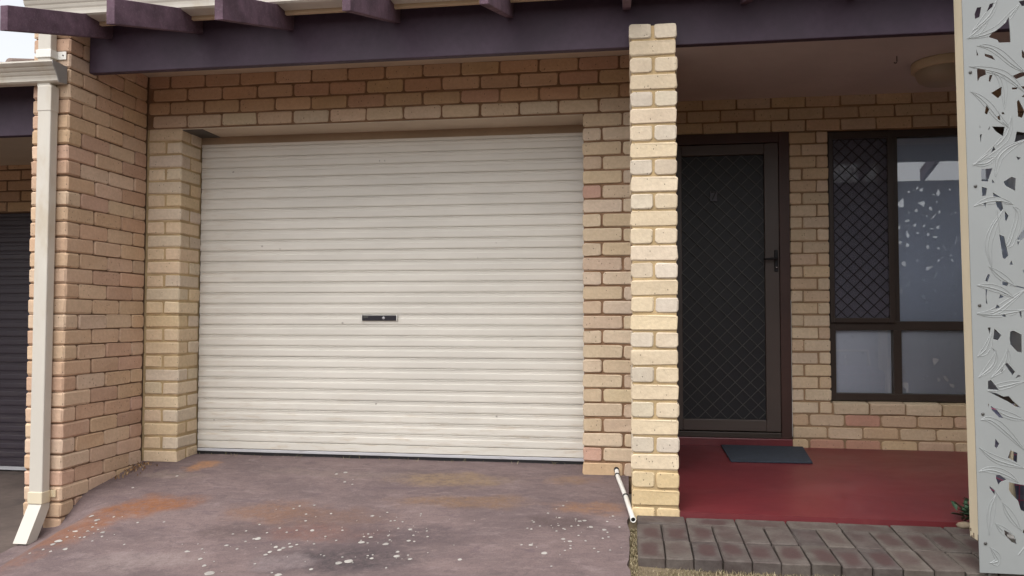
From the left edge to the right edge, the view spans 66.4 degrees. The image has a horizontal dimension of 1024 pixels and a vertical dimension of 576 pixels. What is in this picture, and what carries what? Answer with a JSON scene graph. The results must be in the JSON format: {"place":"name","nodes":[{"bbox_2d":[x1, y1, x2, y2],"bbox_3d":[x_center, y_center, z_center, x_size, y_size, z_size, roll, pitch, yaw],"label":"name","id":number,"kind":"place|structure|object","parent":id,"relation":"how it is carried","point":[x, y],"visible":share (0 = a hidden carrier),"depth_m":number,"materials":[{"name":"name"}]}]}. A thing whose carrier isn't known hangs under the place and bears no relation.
{"place":"outdoors","nodes":[
{"label":"outdoors","id":0,"kind":"place"},
{"bbox_2d":[0,470,25,553],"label":"neighbour driveway","id":1,"kind":"structure","parent":0,"point":[12,486],"depth_m":5.28,"materials":[{"name":"concrete"}]},
{"bbox_2d":[0,0,36,61],"label":"sky","id":2,"kind":"structure","parent":0,"point":[12,44],"materials":[{"name":"white"}]},
{"bbox_2d":[0,451,630,575],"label":"driveway","id":3,"kind":"structure","parent":0,"point":[210,504],"depth_m":3.91,"materials":[{"name":"concrete"}]},
{"bbox_2d":[111,461,157,479],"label":"corner leaf litter","id":4,"kind":"object","parent":3,"relation":"on","point":[133,467],"visible":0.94,"depth_m":4.83,"materials":[{"name":"brown plant"}]},
{"bbox_2d":[28,472,621,575],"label":"lichen","id":5,"kind":"object","parent":3,"relation":"on","point":[277,574],"visible":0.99,"depth_m":3.62},
{"bbox_2d":[142,55,632,493],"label":"garage wall","id":6,"kind":"structure","parent":3,"relation":"on","point":[190,116],"depth_m":4.88,"materials":[{"name":"brick"}]},
{"bbox_2d":[197,133,583,463],"bbox_3d":[-0.820,0.048,5.046,2.569,2.130,0.031,0,-2,8],"label":"roller door","id":7,"kind":"structure","parent":6,"relation":"attached to","point":[328,307],"depth_m":5.04,"materials":[{"name":"metal"}]},
{"bbox_2d":[199,452,578,465],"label":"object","id":8,"kind":"object","parent":3,"relation":"on","point":[365,459],"depth_m":5.01,"materials":[{"name":"brown plant"}]},
{"bbox_2d":[614,467,635,522],"bbox_3d":[0.596,1.076,4.141,0.037,0.101,0.884,0,-2,2],"label":"drain pipe","id":9,"kind":"object","parent":3,"relation":"on","point":[625,498],"visible":1,"depth_m":4.11,"materials":[{"name":"white plastic"}]},
{"bbox_2d":[628,520,756,575],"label":"lawn","id":10,"kind":"structure","parent":0,"point":[634,525],"depth_m":3.23,"materials":[{"name":"plant"}]},
{"bbox_2d":[629,526,638,575],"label":"gravel","id":11,"kind":"structure","parent":10,"relation":"on","point":[633,546],"depth_m":3.40,"materials":[{"name":"beige gravel"}]},
{"bbox_2d":[630,567,834,575],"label":"dry grass","id":12,"kind":"structure","parent":0,"point":[710,572],"depth_m":3.19,"materials":[{"name":"beige plant"}]},
{"bbox_2d":[677,445,969,527],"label":"porch floor","id":13,"kind":"structure","parent":0,"point":[881,487],"depth_m":4.30,"materials":[{"name":"red paint"}]},
{"bbox_2d":[678,436,792,445],"bbox_3d":[1.526,1.087,5.596,0.888,0.062,0.215,0,-2,8],"label":"door step","id":14,"kind":"object","parent":13,"relation":"on","point":[712,441],"depth_m":5.49,"materials":[{"name":"red paint"}]},
{"bbox_2d":[721,445,812,463],"bbox_3d":[1.697,1.098,5.174,0.550,0.026,0.535,0,-2,8],"label":"doormat","id":15,"kind":"object","parent":13,"relation":"on","point":[765,454],"visible":1,"depth_m":5.13,"materials":[{"name":"grey rubber"}]},
{"bbox_2d":[950,497,969,521],"bbox_3d":[2.166,1.035,3.660,0.211,0.169,0.221,1,-2,-23],"label":"porch plant","id":16,"kind":"object","parent":13,"relation":"on","point":[965,509],"visible":0.26,"depth_m":3.67,"materials":[{"name":"green plant"}]},
{"bbox_2d":[637,515,1023,575],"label":"paving","id":17,"kind":"structure","parent":0,"point":[782,548],"depth_m":3.36,"materials":[{"name":"brick"}]},
{"bbox_2d":[629,23,679,519],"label":"brick pillar","id":18,"kind":"structure","parent":17,"relation":"on","point":[655,440],"depth_m":3.88,"materials":[{"name":"brick"}]},
{"bbox_2d":[956,521,969,528],"bbox_3d":[2.093,1.099,3.619,0.068,0.036,0.052,0,-2,8],"label":"stone","id":19,"kind":"object","parent":17,"relation":"on","point":[964,525],"visible":0.82,"depth_m":3.60,"materials":[{"name":"beige stone"}]},
{"bbox_2d":[953,0,1023,575],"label":"privacy screen","id":20,"kind":"object","parent":17,"relation":"on","point":[995,514],"visible":1,"depth_m":3.09,"materials":[{"name":"grey paint"}]},
{"bbox_2d":[990,403,1023,510],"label":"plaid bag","id":21,"kind":"object","parent":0,"point":[1016,491],"depth_m":3.66,"materials":[{"name":"fabric"}]},
{"bbox_2d":[1007,533,1015,543],"bbox_3d":[2.157,1.083,3.319,0.092,0.059,0.092,0,-2,8],"label":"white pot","id":22,"kind":"object","parent":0,"point":[1011,537],"visible":0.29,"depth_m":3.31,"materials":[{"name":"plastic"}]},
{"label":"ground","id":23,"kind":"structure","parent":0,"visible":0},
{"bbox_2d":[214,136,766,457],"bbox_3d":[-0.613,-0.543,6.214,10.700,4.600,4.000,0,-2,8],"label":"house shell","id":24,"kind":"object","parent":23,"relation":"on","point":[407,390],"depth_m":8.00},
{"bbox_2d":[0,165,32,213],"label":"neighbour wall","id":25,"kind":"structure","parent":24,"relation":"on","point":[16,190],"depth_m":6.34,"materials":[{"name":"brick"}]},
{"bbox_2d":[0,213,31,469],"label":"neighbour roller door","id":26,"kind":"structure","parent":25,"relation":"attached to","point":[15,252],"depth_m":6.36,"materials":[{"name":"metal"}]},
{"bbox_2d":[0,137,33,165],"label":"neighbour ceiling","id":27,"kind":"structure","parent":24,"relation":"attached to","point":[16,151],"depth_m":5.82,"materials":[{"name":"brown paint"}]},
{"bbox_2d":[0,86,34,137],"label":"neighbour beam","id":28,"kind":"structure","parent":24,"relation":"attached to","point":[17,115],"depth_m":4.58,"materials":[{"name":"purple paint"}]},
{"bbox_2d":[0,60,66,544],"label":"neighbour gutter","id":29,"kind":"object","parent":28,"relation":"attached to","point":[18,74],"visible":1,"depth_m":4.28,"materials":[{"name":"beige paint"}]},
{"bbox_2d":[5,58,33,61],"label":"tiled roof","id":30,"kind":"structure","parent":24,"relation":"on","point":[14,59],"depth_m":4.37,"materials":[{"name":"brown tile"}]},
{"bbox_2d":[23,34,213,527],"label":"wing wall","id":31,"kind":"structure","parent":24,"relation":"attached to","point":[98,324],"depth_m":4.56,"materials":[{"name":"brick"}]},
{"bbox_2d":[99,0,549,25],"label":"roof","id":32,"kind":"structure","parent":24,"relation":"on","point":[339,9],"depth_m":4.13,"materials":[{"name":"wood"}]},
{"bbox_2d":[23,0,457,86],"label":"gutter","id":33,"kind":"object","parent":32,"relation":"attached to","point":[47,43],"visible":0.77,"depth_m":4.26,"materials":[{"name":"beige paint"}]},
{"bbox_2d":[141,50,628,77],"bbox_3d":[-0.754,-1.389,4.738,3.282,0.017,0.821,0,-2,8],"label":"eave lining","id":34,"kind":"object","parent":32,"relation":"attached to","point":[412,62],"depth_m":4.80,"materials":[{"name":"paint"}]},
{"bbox_2d":[0,0,1023,75],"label":"pergola","id":35,"kind":"object","parent":32,"relation":"attached to","point":[140,37],"visible":0.78,"depth_m":4.14,"materials":[{"name":"purple paint"}]},
{"bbox_2d":[676,89,1023,451],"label":"porch wall","id":36,"kind":"structure","parent":24,"relation":"attached to","point":[821,419],"depth_m":5.45,"materials":[{"name":"brick"}]},
{"bbox_2d":[675,132,792,438],"bbox_3d":[1.519,-0.024,5.572,0.888,2.155,0.166,0,-2,8],"label":"security door","id":37,"kind":"structure","parent":36,"relation":"attached to","point":[734,332],"depth_m":5.56,"materials":[{"name":"brown metal"}]},
{"bbox_2d":[675,32,1023,101],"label":"ceiling","id":38,"kind":"structure","parent":36,"relation":"attached to","point":[810,68],"depth_m":4.88,"materials":[{"name":"paint"}]},
{"bbox_2d":[910,53,955,87],"bbox_3d":[2.621,-1.303,4.754,0.352,0.144,0.352,0,-2,8],"label":"ceiling light","id":39,"kind":"object","parent":38,"relation":"attached to","point":[937,71],"visible":0.73,"depth_m":4.67,"materials":[{"name":"glass"}]},
{"bbox_2d":[827,127,1023,402],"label":"window","id":40,"kind":"structure","parent":36,"relation":"attached to","point":[896,326],"depth_m":5.45,"materials":[{"name":"grey glass"}]},
{"bbox_2d":[827,127,1023,402],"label":"window frame","id":41,"kind":"structure","parent":40,"relation":"in","point":[896,340],"depth_m":5.41,"materials":[{"name":"brown metal"}]}
]}

